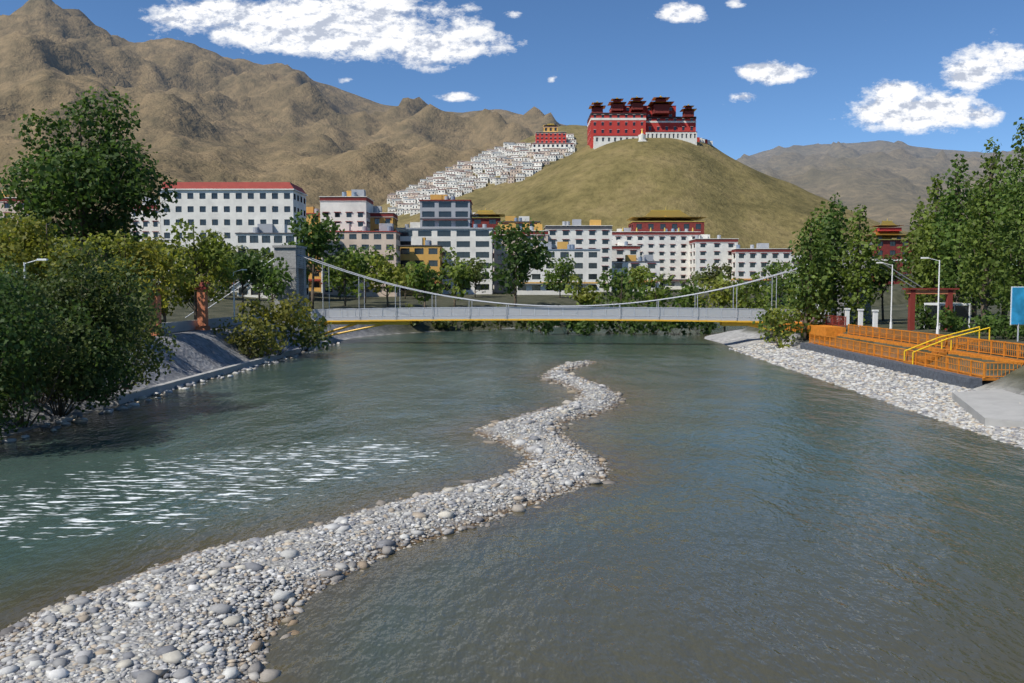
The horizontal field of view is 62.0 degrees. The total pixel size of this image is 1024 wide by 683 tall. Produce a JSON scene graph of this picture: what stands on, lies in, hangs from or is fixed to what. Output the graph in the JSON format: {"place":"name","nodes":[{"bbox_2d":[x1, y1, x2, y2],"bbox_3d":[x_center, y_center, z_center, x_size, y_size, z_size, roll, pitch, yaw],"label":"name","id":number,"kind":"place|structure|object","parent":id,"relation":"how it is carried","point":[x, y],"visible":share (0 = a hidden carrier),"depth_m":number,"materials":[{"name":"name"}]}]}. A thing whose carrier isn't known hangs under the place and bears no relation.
{"place":"outdoors","nodes":[
{"label":"outdoors","id":0,"kind":"place"},
{"bbox_2d":[0,0,995,290],"bbox_3d":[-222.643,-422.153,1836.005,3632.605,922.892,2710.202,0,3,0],"label":"mountain terrain","id":1,"kind":"structure","parent":0,"point":[206,116],"depth_m":1637.07,"materials":[{"name":"brown soil"}]},
{"bbox_2d":[0,323,1023,682],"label":"river water","id":2,"kind":"structure","parent":0,"point":[746,519],"depth_m":30.53,"materials":[{"name":"liquid"}]},
{"bbox_2d":[0,276,1023,437],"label":"terrain","id":3,"kind":"structure","parent":0,"point":[199,351],"depth_m":114.17,"materials":[{"name":"stone"}]},
{"bbox_2d":[0,211,11,230],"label":"tree","id":4,"kind":"object","parent":3,"relation":"on","point":[1,214],"visible":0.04,"depth_m":119.75,"materials":[{"name":"green plant"}]},
{"bbox_2d":[0,221,60,298],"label":"tree","id":5,"kind":"object","parent":3,"relation":"on","point":[10,247],"visible":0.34,"depth_m":68.35,"materials":[{"name":"green plant"}]},
{"bbox_2d":[0,263,61,439],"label":"bush","id":6,"kind":"object","parent":3,"relation":"on","point":[9,320],"visible":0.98,"depth_m":41.86,"materials":[{"name":"green plant"}]},
{"bbox_2d":[0,264,73,421],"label":"bush","id":7,"kind":"object","parent":3,"relation":"on","point":[53,305],"visible":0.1,"depth_m":48.09,"materials":[{"name":"green plant"}]},
{"bbox_2d":[0,211,103,293],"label":"tree","id":8,"kind":"object","parent":3,"relation":"on","point":[35,245],"visible":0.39,"depth_m":72.61,"materials":[{"name":"green plant"}]},
{"bbox_2d":[0,300,111,427],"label":"bush","id":9,"kind":"object","parent":3,"relation":"on","point":[53,350],"visible":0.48,"depth_m":46.00,"materials":[{"name":"green plant"}]},
{"bbox_2d":[0,253,133,403],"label":"bush","id":10,"kind":"object","parent":3,"relation":"on","point":[96,320],"visible":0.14,"depth_m":52.27,"materials":[{"name":"green plant"}]},
{"bbox_2d":[3,270,141,416],"bbox_3d":[-26.687,0.079,50.554,8.690,8.660,7.358,0,3,0],"label":"bush","id":11,"kind":"object","parent":3,"relation":"on","point":[60,411],"visible":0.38,"depth_m":50.46,"materials":[{"name":"green plant"}]},
{"bbox_2d":[0,86,177,289],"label":"tree","id":12,"kind":"object","parent":3,"relation":"on","point":[91,170],"visible":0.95,"depth_m":97.37,"materials":[{"name":"green plant"}]},
{"bbox_2d":[38,233,161,408],"bbox_3d":[-26.702,-1.111,53.758,8.473,11.294,7.672,1,3,12],"label":"tree","id":13,"kind":"object","parent":3,"relation":"on","point":[100,277],"visible":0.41,"depth_m":52.76,"materials":[{"name":"green plant"}]},
{"bbox_2d":[20,276,180,400],"bbox_3d":[-27.780,-0.119,57.587,10.235,8.625,6.514,0,3,0],"label":"bush","id":14,"kind":"object","parent":3,"relation":"on","point":[145,335],"visible":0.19,"depth_m":57.79,"materials":[{"name":"green plant"}]},
{"bbox_2d":[87,232,132,282],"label":"tree","id":15,"kind":"object","parent":3,"relation":"on","point":[103,256],"visible":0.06,"depth_m":181.40,"materials":[{"name":"green plant"}]},
{"bbox_2d":[83,228,179,302],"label":"tree","id":16,"kind":"object","parent":3,"relation":"on","point":[139,251],"visible":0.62,"depth_m":83.01,"materials":[{"name":"green plant"}]},
{"bbox_2d":[106,232,163,270],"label":"tree","id":17,"kind":"object","parent":3,"relation":"on","point":[142,235],"visible":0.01,"depth_m":171.78,"materials":[{"name":"green plant"}]},
{"bbox_2d":[112,286,176,389],"bbox_3d":[-27.983,-0.209,62.963,6.027,7.750,6.781,-1,3,-15],"label":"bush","id":18,"kind":"object","parent":3,"relation":"on","point":[147,359],"visible":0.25,"depth_m":62.84,"materials":[{"name":"green plant"}]},
{"bbox_2d":[137,236,196,322],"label":"tree","id":19,"kind":"object","parent":3,"relation":"on","point":[165,298],"visible":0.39,"depth_m":91.91,"materials":[{"name":"green plant"}]},
{"bbox_2d":[0,341,339,442],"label":"bank boulders","id":20,"kind":"object","parent":3,"relation":"on","point":[62,420],"visible":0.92,"depth_m":63.72,"materials":[{"name":"grey stone"}]},
{"bbox_2d":[159,244,197,278],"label":"tree","id":21,"kind":"object","parent":3,"relation":"on","point":[179,269],"visible":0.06,"depth_m":199.08,"materials":[{"name":"green plant"}]},
{"bbox_2d":[145,218,238,319],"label":"tree","id":22,"kind":"object","parent":3,"relation":"on","point":[210,255],"visible":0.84,"depth_m":99.12,"materials":[{"name":"green plant"}]},
{"bbox_2d":[180,238,235,297],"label":"tree","id":23,"kind":"object","parent":3,"relation":"on","point":[209,283],"visible":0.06,"depth_m":188.31,"materials":[{"name":"green plant"}]},
{"bbox_2d":[221,244,249,295],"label":"tree","id":24,"kind":"object","parent":3,"relation":"on","point":[242,250],"visible":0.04,"depth_m":203.07,"materials":[{"name":"green plant"}]},
{"bbox_2d":[211,311,276,358],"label":"bush","id":25,"kind":"object","parent":3,"relation":"on","point":[253,345],"visible":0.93,"depth_m":95.20,"materials":[{"name":"green plant"}]},
{"bbox_2d":[214,251,274,314],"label":"tree","id":26,"kind":"object","parent":3,"relation":"on","point":[243,261],"visible":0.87,"depth_m":116.77,"materials":[{"name":"green plant"}]},
{"bbox_2d":[232,247,273,299],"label":"tree","id":27,"kind":"object","parent":3,"relation":"on","point":[266,252],"visible":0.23,"depth_m":159.16,"materials":[{"name":"green plant"}]},
{"bbox_2d":[252,257,293,318],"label":"tree","id":28,"kind":"object","parent":3,"relation":"on","point":[273,280],"visible":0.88,"depth_m":126.83,"materials":[{"name":"green plant"}]},
{"bbox_2d":[234,290,318,358],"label":"bush","id":29,"kind":"object","parent":3,"relation":"on","point":[284,314],"visible":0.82,"depth_m":100.27,"materials":[{"name":"green plant"}]},
{"bbox_2d":[279,308,331,350],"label":"bush","id":30,"kind":"object","parent":3,"relation":"on","point":[321,328],"visible":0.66,"depth_m":107.49,"materials":[{"name":"green plant"}]},
{"bbox_2d":[0,361,617,682],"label":"gravel bar","id":31,"kind":"object","parent":3,"relation":"on","point":[148,633],"visible":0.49,"depth_m":24.46,"materials":[{"name":"grey gravel"}]},
{"bbox_2d":[0,360,628,682],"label":"bar pebbles","id":32,"kind":"object","parent":31,"relation":"on","point":[250,667],"visible":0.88,"depth_m":22.23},
{"bbox_2d":[306,259,321,284],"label":"tree","id":33,"kind":"object","parent":3,"relation":"on","point":[310,265],"visible":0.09,"depth_m":212.12,"materials":[{"name":"green plant"}]},
{"bbox_2d":[282,211,350,308],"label":"tree","id":34,"kind":"object","parent":3,"relation":"on","point":[319,237],"visible":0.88,"depth_m":170.16,"materials":[{"name":"green plant"}]},
{"bbox_2d":[323,255,363,298],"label":"tree","id":35,"kind":"object","parent":3,"relation":"on","point":[331,272],"visible":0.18,"depth_m":222.90,"materials":[{"name":"green plant"}]},
{"bbox_2d":[323,252,365,305],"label":"tree","id":36,"kind":"object","parent":3,"relation":"on","point":[342,277],"visible":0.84,"depth_m":184.43,"materials":[{"name":"green plant"}]},
{"bbox_2d":[344,245,386,302],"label":"tree","id":37,"kind":"object","parent":3,"relation":"on","point":[364,268],"visible":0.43,"depth_m":199.06,"materials":[{"name":"green plant"}]},
{"bbox_2d":[362,244,406,306],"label":"tree","id":38,"kind":"object","parent":3,"relation":"on","point":[384,272],"visible":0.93,"depth_m":183.27,"materials":[{"name":"green plant"}]},
{"bbox_2d":[385,263,422,298],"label":"tree","id":39,"kind":"object","parent":3,"relation":"on","point":[405,273],"visible":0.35,"depth_m":225.72,"materials":[{"name":"green plant"}]},
{"bbox_2d":[398,303,422,325],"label":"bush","id":40,"kind":"object","parent":3,"relation":"on","point":[413,322],"visible":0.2,"depth_m":169.50,"materials":[{"name":"green plant"}]},
{"bbox_2d":[405,261,445,306],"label":"tree","id":41,"kind":"object","parent":3,"relation":"on","point":[417,276],"visible":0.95,"depth_m":179.10,"materials":[{"name":"green plant"}]},
{"bbox_2d":[431,321,454,330],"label":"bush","id":42,"kind":"object","parent":3,"relation":"on","point":[441,324],"visible":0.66,"depth_m":173.53,"materials":[{"name":"green plant"}]},
{"bbox_2d":[434,247,474,306],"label":"tree","id":43,"kind":"object","parent":3,"relation":"on","point":[457,274],"visible":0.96,"depth_m":187.81,"materials":[{"name":"green plant"}]},
{"bbox_2d":[0,182,912,298],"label":"town buildings","id":44,"kind":"structure","parent":3,"relation":"on","point":[679,245],"depth_m":266.42,"materials":[{"name":"white paint"}]},
{"bbox_2d":[454,305,487,330],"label":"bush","id":45,"kind":"object","parent":3,"relation":"on","point":[468,325],"visible":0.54,"depth_m":169.04,"materials":[{"name":"green plant"}]},
{"bbox_2d":[462,257,487,296],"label":"tree","id":46,"kind":"object","parent":3,"relation":"on","point":[477,269],"visible":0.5,"depth_m":238.42,"materials":[{"name":"green plant"}]},
{"bbox_2d":[487,304,512,330],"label":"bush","id":47,"kind":"object","parent":3,"relation":"on","point":[497,322],"visible":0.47,"depth_m":175.22,"materials":[{"name":"green plant"}]},
{"bbox_2d":[482,218,555,306],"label":"tree","id":48,"kind":"object","parent":3,"relation":"on","point":[519,247],"visible":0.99,"depth_m":192.26,"materials":[{"name":"green plant"}]},
{"bbox_2d":[23,257,1023,427],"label":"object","id":49,"kind":"object","parent":3,"relation":"on","point":[1000,408],"visible":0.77,"depth_m":76.55,"materials":[{"name":"grey"}]},
{"bbox_2d":[515,315,542,331],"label":"bush","id":50,"kind":"object","parent":3,"relation":"on","point":[522,323],"visible":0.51,"depth_m":169.50,"materials":[{"name":"green plant"}]},
{"bbox_2d":[528,315,560,334],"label":"bush","id":51,"kind":"object","parent":3,"relation":"on","point":[548,325],"visible":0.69,"depth_m":157.12,"materials":[{"name":"green plant"}]},
{"bbox_2d":[540,254,582,297],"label":"tree","id":52,"kind":"object","parent":3,"relation":"on","point":[562,268],"visible":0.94,"depth_m":233.49,"materials":[{"name":"green plant"}]},
{"bbox_2d":[555,315,582,333],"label":"bush","id":53,"kind":"object","parent":3,"relation":"on","point":[570,324],"visible":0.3,"depth_m":160.21,"materials":[{"name":"green plant"}]},
{"bbox_2d":[185,242,974,336],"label":"suspension bridge","id":54,"kind":"structure","parent":3,"relation":"on","point":[294,256],"depth_m":128.66,"materials":[{"name":"metal"}]},
{"bbox_2d":[563,274,603,306],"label":"bush","id":55,"kind":"object","parent":3,"relation":"on","point":[586,296],"visible":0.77,"depth_m":184.81,"materials":[{"name":"green plant"}]},
{"bbox_2d":[574,303,606,334],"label":"bush","id":56,"kind":"object","parent":3,"relation":"on","point":[587,326],"visible":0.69,"depth_m":156.81,"materials":[{"name":"green plant"}]},
{"bbox_2d":[600,321,625,333],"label":"bush","id":57,"kind":"object","parent":3,"relation":"on","point":[612,324],"visible":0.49,"depth_m":161.91,"materials":[{"name":"green plant"}]},
{"bbox_2d":[595,266,645,328],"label":"tree","id":58,"kind":"object","parent":3,"relation":"on","point":[624,287],"visible":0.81,"depth_m":179.40,"materials":[{"name":"green plant"}]},
{"bbox_2d":[621,304,645,335],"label":"bush","id":59,"kind":"object","parent":3,"relation":"on","point":[637,325],"visible":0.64,"depth_m":157.25,"materials":[{"name":"green plant"}]},
{"bbox_2d":[624,265,652,293],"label":"tree","id":60,"kind":"object","parent":3,"relation":"on","point":[638,273],"visible":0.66,"depth_m":241.38,"materials":[{"name":"green plant"}]},
{"bbox_2d":[640,303,664,333],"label":"bush","id":61,"kind":"object","parent":3,"relation":"on","point":[657,325],"visible":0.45,"depth_m":161.14,"materials":[{"name":"green plant"}]},
{"bbox_2d":[638,272,676,307],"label":"tree","id":62,"kind":"object","parent":3,"relation":"on","point":[657,293],"visible":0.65,"depth_m":184.38,"materials":[{"name":"green plant"}]},
{"bbox_2d":[659,316,693,334],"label":"bush","id":63,"kind":"object","parent":3,"relation":"on","point":[668,325],"visible":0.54,"depth_m":157.66,"materials":[{"name":"green plant"}]},
{"bbox_2d":[667,278,710,329],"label":"tree","id":64,"kind":"object","parent":3,"relation":"on","point":[686,290],"visible":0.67,"depth_m":177.36,"materials":[{"name":"green plant"}]},
{"bbox_2d":[688,322,716,334],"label":"bush","id":65,"kind":"object","parent":3,"relation":"on","point":[710,326],"visible":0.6,"depth_m":161.00,"materials":[{"name":"green plant"}]},
{"bbox_2d":[688,262,733,290],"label":"tree","id":66,"kind":"object","parent":3,"relation":"on","point":[711,274],"visible":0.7,"depth_m":243.01,"materials":[{"name":"green plant"}]},
{"bbox_2d":[693,273,749,330],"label":"tree","id":67,"kind":"object","parent":3,"relation":"on","point":[721,298],"visible":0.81,"depth_m":173.86,"materials":[{"name":"green plant"}]},
{"bbox_2d":[732,273,779,308],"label":"tree","id":68,"kind":"object","parent":3,"relation":"on","point":[758,299],"visible":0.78,"depth_m":170.03,"materials":[{"name":"green plant"}]},
{"bbox_2d":[752,303,789,340],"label":"bush","id":69,"kind":"object","parent":3,"relation":"on","point":[760,325],"visible":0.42,"depth_m":118.40,"materials":[{"name":"green plant"}]},
{"bbox_2d":[758,259,796,304],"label":"tree","id":70,"kind":"object","parent":3,"relation":"on","point":[780,279],"visible":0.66,"depth_m":233.78,"materials":[{"name":"green plant"}]},
{"bbox_2d":[758,305,803,347],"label":"bush","id":71,"kind":"object","parent":3,"relation":"on","point":[773,320],"visible":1,"depth_m":109.90,"materials":[{"name":"green plant"}]},
{"bbox_2d":[783,273,799,306],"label":"tree","id":72,"kind":"object","parent":3,"relation":"on","point":[792,295],"visible":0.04,"depth_m":224.45,"materials":[{"name":"green plant"}]},
{"bbox_2d":[777,212,842,340],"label":"tree","id":73,"kind":"object","parent":3,"relation":"on","point":[805,289],"visible":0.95,"depth_m":111.20,"materials":[{"name":"green plant"}]},
{"bbox_2d":[794,200,842,308],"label":"tree","id":74,"kind":"object","parent":3,"relation":"on","point":[819,217],"visible":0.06,"depth_m":138.29,"materials":[{"name":"green plant"}]},
{"bbox_2d":[808,192,856,322],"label":"tree","id":75,"kind":"object","parent":3,"relation":"on","point":[835,234],"visible":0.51,"depth_m":115.80,"materials":[{"name":"green plant"}]},
{"bbox_2d":[832,204,888,324],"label":"tree","id":76,"kind":"object","parent":3,"relation":"on","point":[866,280],"visible":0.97,"depth_m":112.09,"materials":[{"name":"green plant"}]},
{"bbox_2d":[729,342,1023,448],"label":"beach pebbles","id":77,"kind":"object","parent":3,"relation":"on","point":[907,388],"visible":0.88,"depth_m":68.91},
{"bbox_2d":[871,252,914,320],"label":"tree","id":78,"kind":"object","parent":3,"relation":"on","point":[881,282],"visible":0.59,"depth_m":126.50,"materials":[{"name":"green plant"}]},
{"bbox_2d":[897,196,934,317],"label":"tree","id":79,"kind":"object","parent":3,"relation":"on","point":[915,272],"visible":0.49,"depth_m":137.11,"materials":[{"name":"green plant"}]},
{"bbox_2d":[915,304,933,328],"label":"bush","id":80,"kind":"object","parent":3,"relation":"on","point":[922,320],"visible":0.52,"depth_m":99.13,"materials":[{"name":"green plant"}]},
{"bbox_2d":[912,174,956,307],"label":"tree","id":81,"kind":"object","parent":3,"relation":"on","point":[931,269],"visible":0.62,"depth_m":120.64,"materials":[{"name":"green plant"}]},
{"bbox_2d":[930,201,963,305],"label":"tree","id":82,"kind":"object","parent":3,"relation":"on","point":[946,262],"visible":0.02,"depth_m":133.60,"materials":[{"name":"green plant"}]},
{"bbox_2d":[928,306,969,331],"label":"bush","id":83,"kind":"object","parent":3,"relation":"on","point":[948,320],"visible":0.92,"depth_m":91.47,"materials":[{"name":"green plant"}]},
{"bbox_2d":[930,153,993,305],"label":"tree","id":84,"kind":"object","parent":3,"relation":"on","point":[952,198],"visible":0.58,"depth_m":107.20,"materials":[{"name":"green plant"}]},
{"bbox_2d":[950,180,996,320],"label":"tree","id":85,"kind":"object","parent":3,"relation":"on","point":[974,310],"visible":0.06,"depth_m":124.64,"materials":[{"name":"green plant"}]},
{"bbox_2d":[946,137,1022,327],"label":"tree","id":86,"kind":"object","parent":3,"relation":"on","point":[980,203],"visible":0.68,"depth_m":95.12,"materials":[{"name":"green plant"}]},
{"bbox_2d":[964,310,1007,335],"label":"bush","id":87,"kind":"object","parent":3,"relation":"on","point":[983,322],"visible":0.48,"depth_m":83.63,"materials":[{"name":"green plant"}]},
{"bbox_2d":[977,117,1023,335],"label":"tree","id":88,"kind":"object","parent":3,"relation":"on","point":[1018,277],"visible":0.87,"depth_m":83.07,"materials":[{"name":"green plant"}]},
{"bbox_2d":[982,162,1020,317],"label":"tree","id":89,"kind":"object","parent":3,"relation":"on","point":[1002,312],"visible":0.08,"depth_m":110.95,"materials":[{"name":"green plant"}]},
{"bbox_2d":[987,314,1023,339],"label":"bush","id":90,"kind":"object","parent":3,"relation":"on","point":[1000,324],"visible":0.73,"depth_m":77.98,"materials":[{"name":"green plant"}]},
{"bbox_2d":[1015,187,1023,256],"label":"tree","id":91,"kind":"object","parent":3,"relation":"on","point":[1018,215],"visible":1,"depth_m":73.50,"materials":[{"name":"green plant"}]},
{"bbox_2d":[0,0,1023,265],"label":"sky","id":92,"kind":"structure","parent":0,"point":[758,76],"materials":[{"name":"blue"}]},
{"bbox_2d":[96,125,943,290],"bbox_3d":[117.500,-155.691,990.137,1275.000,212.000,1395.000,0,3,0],"label":"terrain","id":93,"kind":"structure","parent":0,"point":[617,184],"depth_m":577.42,"materials":[{"name":"green plant"}]},
{"bbox_2d":[387,123,575,215],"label":"hillside houses","id":94,"kind":"structure","parent":93,"relation":"on","point":[551,143],"depth_m":921.76,"materials":[{"name":"white paint"}]},
{"bbox_2d":[587,95,712,148],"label":"hilltop monastery","id":95,"kind":"structure","parent":93,"relation":"on","point":[656,117],"depth_m":644.01,"materials":[{"name":"red paint"}]},
{"bbox_2d":[737,140,1023,231],"bbox_3d":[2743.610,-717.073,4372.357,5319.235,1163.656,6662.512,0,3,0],"label":"mountain terrain","id":96,"kind":"structure","parent":0,"point":[881,180],"depth_m":3383.63,"materials":[{"name":"brown soil"}]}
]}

